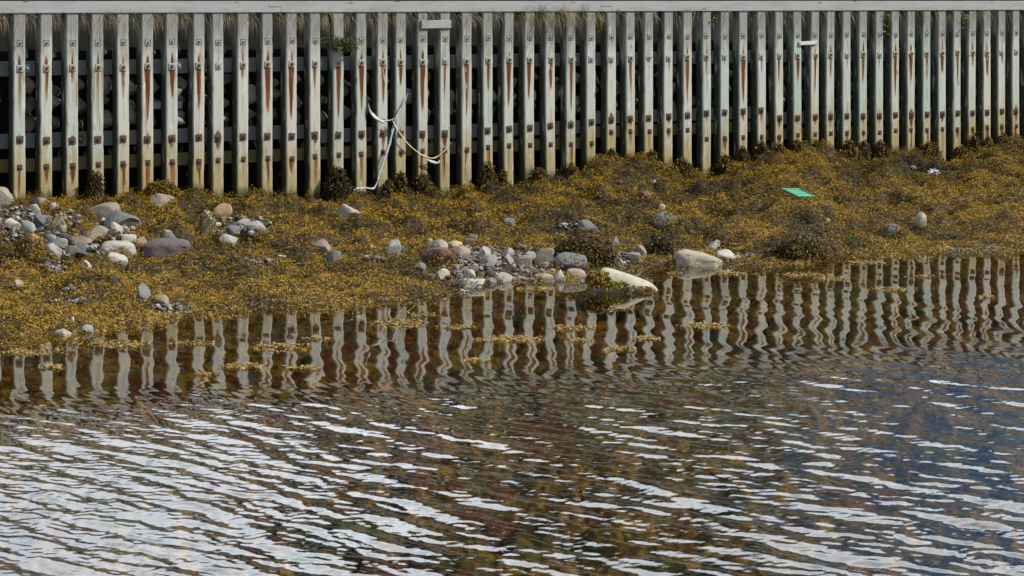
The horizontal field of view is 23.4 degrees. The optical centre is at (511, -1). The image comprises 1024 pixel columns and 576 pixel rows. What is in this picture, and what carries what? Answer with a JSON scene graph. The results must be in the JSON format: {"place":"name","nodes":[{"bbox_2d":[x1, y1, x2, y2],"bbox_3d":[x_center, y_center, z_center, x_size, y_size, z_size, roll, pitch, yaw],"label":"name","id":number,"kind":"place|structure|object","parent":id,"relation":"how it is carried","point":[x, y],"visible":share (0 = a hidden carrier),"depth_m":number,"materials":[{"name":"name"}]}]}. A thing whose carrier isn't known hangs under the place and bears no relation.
{"place":"outdoors","nodes":[
{"label":"outdoors","id":0,"kind":"place"},
{"bbox_2d":[0,10,1019,201],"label":"earth bank","id":1,"kind":"structure","parent":0,"point":[182,40],"depth_m":24.75,"materials":[{"name":"soil"}]},
{"bbox_2d":[0,1,1023,41],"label":"grass","id":2,"kind":"structure","parent":1,"relation":"on","point":[516,14],"depth_m":24.59,"materials":[{"name":"plant"}]},
{"bbox_2d":[0,137,1023,575],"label":"shore ground","id":3,"kind":"structure","parent":0,"point":[510,531],"depth_m":15.34,"materials":[{"name":"plant"}]},
{"bbox_2d":[0,187,13,209],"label":"boulder","id":4,"kind":"object","parent":3,"relation":"on","point":[6,196],"visible":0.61,"depth_m":21.59,"materials":[{"name":"stone"}]},
{"bbox_2d":[3,218,20,229],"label":"stone","id":5,"kind":"object","parent":3,"relation":"on","point":[11,222],"visible":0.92,"depth_m":20.16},
{"bbox_2d":[20,220,35,233],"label":"stone","id":6,"kind":"object","parent":3,"relation":"on","point":[27,226],"visible":0.66,"depth_m":19.97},
{"bbox_2d":[13,231,47,257],"bbox_3d":[-3.784,1.968,19.450,0.292,0.298,0.241,0,0,0],"label":"boulder","id":7,"kind":"object","parent":3,"relation":"on","point":[27,244],"visible":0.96,"depth_m":19.39,"materials":[{"name":"stone"}]},
{"bbox_2d":[31,197,48,206],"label":"stone","id":8,"kind":"object","parent":3,"relation":"on","point":[34,200],"visible":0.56,"depth_m":21.77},
{"bbox_2d":[32,214,52,232],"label":"boulder","id":9,"kind":"object","parent":3,"relation":"on","point":[38,221],"visible":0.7,"depth_m":20.64,"materials":[{"name":"stone"}]},
{"bbox_2d":[44,243,65,259],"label":"stone","id":10,"kind":"object","parent":3,"relation":"on","point":[52,248],"visible":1,"depth_m":19.38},
{"bbox_2d":[41,214,69,232],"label":"boulder","id":11,"kind":"object","parent":3,"relation":"on","point":[58,223],"visible":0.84,"depth_m":20.51,"materials":[{"name":"stone"}]},
{"bbox_2d":[54,329,74,340],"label":"stone","id":12,"kind":"object","parent":3,"relation":"on","point":[60,332],"visible":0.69,"depth_m":16.72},
{"bbox_2d":[65,245,77,255],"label":"stone","id":13,"kind":"object","parent":3,"relation":"on","point":[71,249],"visible":1,"depth_m":19.37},
{"bbox_2d":[72,236,91,245],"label":"stone","id":14,"kind":"object","parent":3,"relation":"on","point":[84,240],"visible":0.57,"depth_m":20.06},
{"bbox_2d":[75,242,99,256],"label":"boulder","id":15,"kind":"object","parent":3,"relation":"on","point":[83,250],"visible":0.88,"depth_m":19.41,"materials":[{"name":"stone"}]},
{"bbox_2d":[87,225,108,242],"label":"boulder","id":16,"kind":"object","parent":3,"relation":"on","point":[99,231],"visible":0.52,"depth_m":20.73,"materials":[{"name":"stone"}]},
{"bbox_2d":[87,202,120,219],"bbox_3d":[-3.629,1.889,21.849,0.348,0.201,0.449,0,0,0],"label":"rock slab","id":17,"kind":"object","parent":3,"relation":"on","point":[104,210],"visible":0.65,"depth_m":21.70,"materials":[{"name":"stone"}]},
{"bbox_2d":[108,222,122,239],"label":"stone","id":18,"kind":"object","parent":3,"relation":"on","point":[115,227],"visible":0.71,"depth_m":20.62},
{"bbox_2d":[99,240,135,256],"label":"boulder","id":19,"kind":"object","parent":3,"relation":"on","point":[116,244],"visible":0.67,"depth_m":20.31,"materials":[{"name":"stone"}]},
{"bbox_2d":[108,252,127,266],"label":"boulder","id":20,"kind":"object","parent":3,"relation":"on","point":[118,257],"visible":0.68,"depth_m":19.51,"materials":[{"name":"stone"}]},
{"bbox_2d":[103,210,140,229],"bbox_3d":[-3.406,1.933,21.560,0.327,0.189,0.422,0,0,0],"label":"rock slab","id":21,"kind":"object","parent":3,"relation":"on","point":[120,218],"visible":0.66,"depth_m":21.46,"materials":[{"name":"stone"}]},
{"bbox_2d":[121,234,136,241],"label":"stone","id":22,"kind":"object","parent":3,"relation":"on","point":[129,237],"visible":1,"depth_m":20.47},
{"bbox_2d":[136,283,150,300],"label":"stone","id":23,"kind":"object","parent":3,"relation":"on","point":[143,291],"visible":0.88,"depth_m":18.13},
{"bbox_2d":[147,193,176,208],"bbox_3d":[-3.230,1.886,22.740,0.350,0.212,0.474,0,0,0],"label":"rock slab","id":24,"kind":"object","parent":3,"relation":"on","point":[159,199],"visible":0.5,"depth_m":22.68,"materials":[{"name":"stone"}]},
{"bbox_2d":[154,294,169,303],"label":"stone","id":25,"kind":"object","parent":3,"relation":"on","point":[163,299],"visible":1,"depth_m":18.09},
{"bbox_2d":[140,179,185,199],"bbox_3d":[-3.260,1.812,23.008,0.399,0.285,0.388,0,0,-35],"label":"seaweed clump","id":26,"kind":"object","parent":3,"relation":"on","point":[160,187],"visible":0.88,"depth_m":22.95,"materials":[{"name":"plant"}]},
{"bbox_2d":[143,238,190,259],"bbox_3d":[-2.868,2.082,20.515,0.403,0.205,0.320,0,0,0],"label":"boulder","id":27,"kind":"object","parent":3,"relation":"on","point":[159,247],"visible":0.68,"depth_m":20.39,"materials":[{"name":"stone"}]},
{"bbox_2d":[198,208,219,234],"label":"stone","id":28,"kind":"object","parent":3,"relation":"on","point":[208,222],"visible":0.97,"depth_m":21.39,"materials":[{"name":"stone"}]},
{"bbox_2d":[214,203,232,218],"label":"stone","id":29,"kind":"object","parent":3,"relation":"on","point":[222,209],"visible":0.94,"depth_m":22.25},
{"bbox_2d":[219,234,237,244],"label":"stone","id":30,"kind":"object","parent":3,"relation":"on","point":[228,239],"visible":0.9,"depth_m":21.07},
{"bbox_2d":[244,220,265,233],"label":"stone","id":31,"kind":"object","parent":3,"relation":"on","point":[260,226],"visible":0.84,"depth_m":21.24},
{"bbox_2d":[313,239,333,253],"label":"boulder","id":32,"kind":"object","parent":3,"relation":"on","point":[323,245],"visible":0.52,"depth_m":20.94,"materials":[{"name":"stone"}]},
{"bbox_2d":[325,250,340,264],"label":"stone","id":33,"kind":"object","parent":3,"relation":"on","point":[331,255],"visible":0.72,"depth_m":20.43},
{"bbox_2d":[320,165,352,203],"bbox_3d":[-1.705,1.890,24.067,0.342,0.563,0.333,0,0,0],"label":"seaweed clump","id":34,"kind":"object","parent":3,"relation":"on","point":[336,188],"visible":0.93,"depth_m":23.99,"materials":[{"name":"plant"}]},
{"bbox_2d":[338,204,362,221],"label":"boulder","id":35,"kind":"object","parent":3,"relation":"on","point":[345,210],"visible":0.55,"depth_m":22.46,"materials":[{"name":"stone"}]},
{"bbox_2d":[383,239,400,255],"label":"stone","id":36,"kind":"object","parent":3,"relation":"on","point":[394,245],"visible":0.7,"depth_m":20.78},
{"bbox_2d":[416,245,457,265],"bbox_3d":[-0.609,2.159,20.536,0.383,0.232,0.308,0,0,0],"label":"boulder","id":37,"kind":"object","parent":3,"relation":"on","point":[441,255],"visible":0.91,"depth_m":20.45,"materials":[{"name":"stone"}]},
{"bbox_2d":[430,239,447,247],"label":"boulder","id":38,"kind":"object","parent":3,"relation":"on","point":[439,242],"visible":0.47,"depth_m":20.87,"materials":[{"name":"stone"}]},
{"bbox_2d":[435,268,449,280],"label":"stone","id":39,"kind":"object","parent":3,"relation":"on","point":[442,273],"visible":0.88,"depth_m":19.67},
{"bbox_2d":[452,246,470,259],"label":"rock","id":40,"kind":"object","parent":3,"relation":"on","point":[464,252],"visible":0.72,"depth_m":20.82,"materials":[{"name":"stone"}]},
{"bbox_2d":[450,273,489,290],"bbox_3d":[-0.339,2.245,19.534,0.338,0.164,0.259,0,0,0],"label":"boulder","id":41,"kind":"object","parent":3,"relation":"on","point":[475,282],"visible":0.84,"depth_m":19.47,"materials":[{"name":"stone"}]},
{"bbox_2d":[480,254,497,264],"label":"stone","id":42,"kind":"object","parent":3,"relation":"on","point":[493,258],"visible":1,"depth_m":20.53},
{"bbox_2d":[497,272,512,281],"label":"boulder","id":43,"kind":"object","parent":3,"relation":"on","point":[501,275],"visible":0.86,"depth_m":19.89,"materials":[{"name":"stone"}]},
{"bbox_2d":[0,205,1022,316],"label":"gravel","id":44,"kind":"structure","parent":3,"relation":"on","point":[18,216],"depth_m":20.56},
{"bbox_2d":[225,225,241,235],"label":"stone","id":45,"kind":"object","parent":44,"relation":"on","point":[232,229],"visible":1,"depth_m":21.18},
{"bbox_2d":[0,1,1023,203],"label":"timber wall","id":46,"kind":"structure","parent":3,"relation":"on","point":[1000,106],"depth_m":25.22,"materials":[{"name":"wood"}]},
{"bbox_2d":[25,97,34,112],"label":"rubble stone","id":47,"kind":"object","parent":46,"relation":"attached to","point":[29,104],"visible":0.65,"depth_m":22.54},
{"bbox_2d":[25,77,34,93],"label":"rubble stone","id":48,"kind":"object","parent":46,"relation":"attached to","point":[29,85],"visible":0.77,"depth_m":22.54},
{"bbox_2d":[25,113,35,132],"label":"rubble stone","id":49,"kind":"object","parent":46,"relation":"attached to","point":[30,122],"visible":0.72,"depth_m":22.55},
{"bbox_2d":[78,118,82,128],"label":"rubble stone","id":50,"kind":"object","parent":46,"relation":"attached to","point":[80,123],"visible":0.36,"depth_m":22.89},
{"bbox_2d":[78,98,86,114],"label":"rubble stone","id":51,"kind":"object","parent":50,"relation":"on","point":[82,106],"visible":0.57,"depth_m":22.85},
{"bbox_2d":[84,170,106,200],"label":"seaweed clump","id":52,"kind":"object","parent":46,"relation":"attached to","point":[94,187],"visible":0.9,"depth_m":22.59,"materials":[{"name":"plant"}]},
{"bbox_2d":[103,109,112,128],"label":"rubble stone","id":53,"kind":"object","parent":46,"relation":"attached to","point":[107,118],"visible":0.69,"depth_m":22.97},
{"bbox_2d":[103,96,108,103],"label":"rubble stone","id":54,"kind":"object","parent":53,"relation":"on","point":[105,100],"visible":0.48,"depth_m":23.00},
{"bbox_2d":[103,75,111,95],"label":"rubble stone","id":55,"kind":"object","parent":54,"relation":"on","point":[107,84],"visible":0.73,"depth_m":22.97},
{"bbox_2d":[129,105,136,124],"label":"rubble stone","id":56,"kind":"object","parent":46,"relation":"attached to","point":[132,116],"visible":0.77,"depth_m":23.09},
{"bbox_2d":[177,77,187,88],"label":"rubble stone","id":57,"kind":"object","parent":46,"relation":"attached to","point":[182,83],"visible":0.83,"depth_m":23.39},
{"bbox_2d":[248,108,255,119],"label":"rubble stone","id":58,"kind":"object","parent":46,"relation":"attached to","point":[251,114],"visible":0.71,"depth_m":23.80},
{"bbox_2d":[248,84,255,104],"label":"rubble stone","id":59,"kind":"object","parent":58,"relation":"on","point":[251,93],"visible":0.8,"depth_m":23.79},
{"bbox_2d":[320,35,361,54],"bbox_3d":[-1.675,0.441,24.152,0.429,0.213,0.205,0,0,0],"label":"shrub","id":60,"kind":"object","parent":46,"relation":"attached to","point":[344,42],"visible":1,"depth_m":24.14,"materials":[{"name":"green plant"}]},
{"bbox_2d":[354,94,407,190],"bbox_3d":[-1.319,1.399,24.368,0.103,0.949,0.710,0,0,45],"label":"plastic strip","id":61,"kind":"object","parent":46,"relation":"hanging from","point":[376,118],"visible":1,"depth_m":24.40,"materials":[{"name":"plastic"}]},
{"bbox_2d":[398,131,450,163],"bbox_3d":[-0.874,1.457,24.672,0.665,0.380,0.028,0,0,-36],"label":"strap","id":62,"kind":"object","parent":61,"relation":"attached to","point":[429,160],"visible":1,"depth_m":24.70,"materials":[{"name":"fabric"}]},
{"bbox_2d":[380,177,396,197],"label":"seaweed clump","id":63,"kind":"object","parent":46,"relation":"attached to","point":[388,186],"visible":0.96,"depth_m":24.35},
{"bbox_2d":[393,171,409,193],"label":"seaweed clump","id":64,"kind":"object","parent":46,"relation":"attached to","point":[401,180],"visible":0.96,"depth_m":24.43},
{"bbox_2d":[411,172,433,195],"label":"seaweed clump","id":65,"kind":"object","parent":46,"relation":"attached to","point":[423,182],"visible":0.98,"depth_m":24.56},
{"bbox_2d":[421,20,450,28],"bbox_3d":[-0.760,0.243,24.788,0.353,0.085,0.025,-1,1,-34],"label":"wooden board","id":66,"kind":"object","parent":46,"relation":"attached to","point":[439,24],"visible":1,"depth_m":24.77,"materials":[{"name":"white wood"}]},
{"bbox_2d":[477,160,497,191],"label":"seaweed clump","id":67,"kind":"object","parent":46,"relation":"attached to","point":[488,174],"visible":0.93,"depth_m":25.01,"materials":[{"name":"plant"}]},
{"bbox_2d":[497,168,509,184],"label":"seaweed clump","id":68,"kind":"object","parent":46,"relation":"attached to","point":[502,176],"visible":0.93,"depth_m":25.12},
{"bbox_2d":[562,162,578,177],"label":"seaweed clump","id":69,"kind":"object","parent":46,"relation":"attached to","point":[571,169],"visible":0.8,"depth_m":25.60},
{"bbox_2d":[603,147,619,159],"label":"seaweed clump","id":70,"kind":"object","parent":46,"relation":"attached to","point":[611,152],"visible":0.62,"depth_m":25.91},
{"bbox_2d":[645,149,659,161],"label":"seaweed clump","id":71,"kind":"object","parent":46,"relation":"attached to","point":[650,153],"visible":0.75,"depth_m":26.19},
{"bbox_2d":[672,156,692,178],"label":"seaweed clump","id":72,"kind":"object","parent":46,"relation":"attached to","point":[685,167],"visible":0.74,"depth_m":26.39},
{"bbox_2d":[712,153,731,175],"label":"seaweed clump","id":73,"kind":"object","parent":46,"relation":"attached to","point":[722,162],"visible":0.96,"depth_m":26.73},
{"bbox_2d":[734,145,750,165],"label":"seaweed clump","id":74,"kind":"object","parent":46,"relation":"attached to","point":[742,154],"visible":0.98,"depth_m":26.88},
{"bbox_2d":[751,140,769,162],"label":"seaweed clump","id":75,"kind":"object","parent":46,"relation":"attached to","point":[761,147],"visible":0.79,"depth_m":27.02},
{"bbox_2d":[770,141,790,156],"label":"seaweed clump","id":76,"kind":"object","parent":46,"relation":"attached to","point":[781,148],"visible":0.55,"depth_m":27.17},
{"bbox_2d":[789,138,805,154],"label":"seaweed clump","id":77,"kind":"object","parent":46,"relation":"attached to","point":[797,146],"visible":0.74,"depth_m":27.32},
{"bbox_2d":[840,139,862,160],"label":"seaweed clump","id":78,"kind":"object","parent":46,"relation":"attached to","point":[850,148],"visible":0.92,"depth_m":27.74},
{"bbox_2d":[858,139,871,158],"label":"seaweed clump","id":79,"kind":"object","parent":46,"relation":"attached to","point":[864,146],"visible":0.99,"depth_m":27.87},
{"bbox_2d":[872,139,890,159],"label":"seaweed clump","id":80,"kind":"object","parent":46,"relation":"attached to","point":[880,149],"visible":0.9,"depth_m":28.00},
{"bbox_2d":[918,141,942,160],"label":"seaweed clump","id":81,"kind":"object","parent":46,"relation":"attached to","point":[928,148],"visible":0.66,"depth_m":28.41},
{"bbox_2d":[946,144,968,161],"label":"seaweed clump","id":82,"kind":"object","parent":46,"relation":"attached to","point":[957,150],"visible":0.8,"depth_m":28.71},
{"bbox_2d":[967,132,981,151],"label":"seaweed clump","id":83,"kind":"object","parent":46,"relation":"attached to","point":[973,143],"visible":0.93,"depth_m":28.84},
{"bbox_2d":[980,135,994,150],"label":"seaweed clump","id":84,"kind":"object","parent":46,"relation":"attached to","point":[988,141],"visible":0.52,"depth_m":28.96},
{"bbox_2d":[0,131,1023,413],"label":"seaweed carpet","id":85,"kind":"object","parent":3,"relation":"on","point":[286,301],"visible":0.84,"depth_m":22.08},
{"bbox_2d":[782,188,814,196],"bbox_3d":[2.845,1.913,24.517,0.217,0.015,0.282,3,10,-28],"label":"plastic tray","id":86,"kind":"object","parent":85,"relation":"on","point":[797,192],"visible":1,"depth_m":24.52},
{"bbox_2d":[515,255,531,268],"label":"stone","id":87,"kind":"object","parent":3,"relation":"on","point":[527,260],"visible":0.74,"depth_m":20.71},
{"bbox_2d":[535,248,554,265],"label":"boulder","id":88,"kind":"object","parent":3,"relation":"on","point":[545,255],"visible":0.63,"depth_m":20.80,"materials":[{"name":"stone"}]},
{"bbox_2d":[550,252,590,270],"bbox_3d":[0.480,2.198,20.536,0.350,0.212,0.292,0,0,0],"label":"boulder","id":89,"kind":"object","parent":3,"relation":"on","point":[566,260],"visible":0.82,"depth_m":20.48,"materials":[{"name":"stone"}]},
{"bbox_2d":[567,268,585,276],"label":"boulder","id":90,"kind":"object","parent":3,"relation":"on","point":[579,272],"visible":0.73,"depth_m":20.26,"materials":[{"name":"stone"}]},
{"bbox_2d":[553,231,620,268],"bbox_3d":[0.608,2.217,20.957,0.628,0.511,0.575,0,0,0],"label":"seaweed clump","id":91,"kind":"object","parent":3,"relation":"on","point":[598,250],"visible":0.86,"depth_m":20.82,"materials":[{"name":"plant"}]},
{"bbox_2d":[578,220,597,233],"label":"boulder","id":92,"kind":"object","parent":3,"relation":"on","point":[587,224],"visible":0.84,"depth_m":22.43,"materials":[{"name":"stone"}]},
{"bbox_2d":[584,267,659,302],"bbox_3d":[0.849,2.229,19.314,0.600,0.283,0.531,0,0,0],"label":"boulder","id":93,"kind":"object","parent":3,"relation":"on","point":[608,285],"visible":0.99,"depth_m":19.16,"materials":[{"name":"stone"}]},
{"bbox_2d":[636,190,652,201],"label":"stone","id":94,"kind":"object","parent":3,"relation":"on","point":[648,195],"visible":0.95,"depth_m":23.98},
{"bbox_2d":[625,157,673,177],"bbox_3d":[1.354,1.815,26.130,0.725,0.342,0.364,0,0,0],"label":"seaweed clump","id":95,"kind":"object","parent":3,"relation":"on","point":[663,168],"visible":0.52,"depth_m":26.07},
{"bbox_2d":[643,234,675,256],"bbox_3d":[1.291,2.244,21.679,0.314,0.379,0.294,0,0,0],"label":"seaweed clump","id":96,"kind":"object","parent":3,"relation":"on","point":[662,244],"visible":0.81,"depth_m":21.62,"materials":[{"name":"plant"}]},
{"bbox_2d":[644,209,682,229],"bbox_3d":[1.427,2.078,23.138,0.393,0.229,0.319,0,0,0],"label":"stone","id":97,"kind":"object","parent":3,"relation":"on","point":[662,219],"visible":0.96,"depth_m":23.05,"materials":[{"name":"stone"}]},
{"bbox_2d":[675,248,722,266],"bbox_3d":[1.604,2.248,21.164,0.416,0.230,0.423,0,0,0],"label":"boulder","id":98,"kind":"object","parent":3,"relation":"on","point":[688,257],"visible":0.68,"depth_m":21.05,"materials":[{"name":"stone"}]},
{"bbox_2d":[716,249,735,260],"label":"stone","id":99,"kind":"object","parent":3,"relation":"on","point":[726,253],"visible":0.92,"depth_m":21.38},
{"bbox_2d":[766,232,835,262],"bbox_3d":[2.510,2.270,21.568,0.639,0.491,0.565,0,0,0],"label":"seaweed clump","id":100,"kind":"object","parent":3,"relation":"on","point":[795,247],"visible":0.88,"depth_m":21.44,"materials":[{"name":"plant"}]},
{"bbox_2d":[877,223,903,237],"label":"stone","id":101,"kind":"object","parent":3,"relation":"on","point":[891,228],"visible":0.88,"depth_m":23.21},
{"bbox_2d":[914,212,926,227],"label":"stone","id":102,"kind":"object","parent":3,"relation":"on","point":[920,218],"visible":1,"depth_m":23.62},
{"bbox_2d":[0,243,1023,575],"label":"water","id":103,"kind":"structure","parent":0,"point":[994,271],"depth_m":19.76,"materials":[{"name":"liquid"}]},
{"bbox_2d":[1,348,52,356],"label":"floating seaweed","id":104,"kind":"object","parent":103,"relation":"on","point":[25,351],"visible":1,"depth_m":15.85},
{"bbox_2d":[38,363,64,369],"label":"floating seaweed","id":105,"kind":"object","parent":103,"relation":"on","point":[54,366],"visible":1,"depth_m":15.23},
{"bbox_2d":[83,339,152,347],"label":"floating seaweed","id":106,"kind":"object","parent":103,"relation":"on","point":[120,343],"visible":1,"depth_m":16.23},
{"bbox_2d":[161,339,214,345],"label":"floating seaweed","id":107,"kind":"object","parent":103,"relation":"on","point":[195,342],"visible":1,"depth_m":16.29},
{"bbox_2d":[220,359,269,369],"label":"floating seaweed","id":108,"kind":"object","parent":103,"relation":"on","point":[242,365],"visible":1,"depth_m":15.29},
{"bbox_2d":[248,340,312,351],"bbox_3d":[-1.513,2.264,16.114,0.428,0.036,0.484,0,0,0],"label":"floating seaweed","id":109,"kind":"object","parent":103,"relation":"on","point":[276,345],"visible":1,"depth_m":16.11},
{"bbox_2d":[283,364,321,370],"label":"floating seaweed","id":110,"kind":"object","parent":103,"relation":"on","point":[310,367],"visible":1,"depth_m":15.19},
{"bbox_2d":[369,317,428,327],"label":"floating seaweed","id":111,"kind":"object","parent":103,"relation":"on","point":[397,323],"visible":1,"depth_m":17.29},
{"bbox_2d":[471,334,546,342],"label":"floating seaweed","id":112,"kind":"object","parent":103,"relation":"on","point":[511,339],"visible":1,"depth_m":16.46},
{"bbox_2d":[541,324,595,330],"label":"floating seaweed","id":113,"kind":"object","parent":103,"relation":"on","point":[577,327],"visible":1,"depth_m":17.05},
{"bbox_2d":[604,345,635,351],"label":"floating seaweed","id":114,"kind":"object","parent":103,"relation":"on","point":[630,348],"visible":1,"depth_m":16.03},
{"bbox_2d":[680,320,730,328],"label":"floating seaweed","id":115,"kind":"object","parent":103,"relation":"on","point":[704,324],"visible":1,"depth_m":17.17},
{"bbox_2d":[777,272,834,276],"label":"floating seaweed","id":116,"kind":"object","parent":103,"relation":"on","point":[797,274],"visible":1,"depth_m":20.35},
{"bbox_2d":[868,286,916,291],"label":"floating seaweed","id":117,"kind":"object","parent":103,"relation":"on","point":[890,288],"visible":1,"depth_m":19.31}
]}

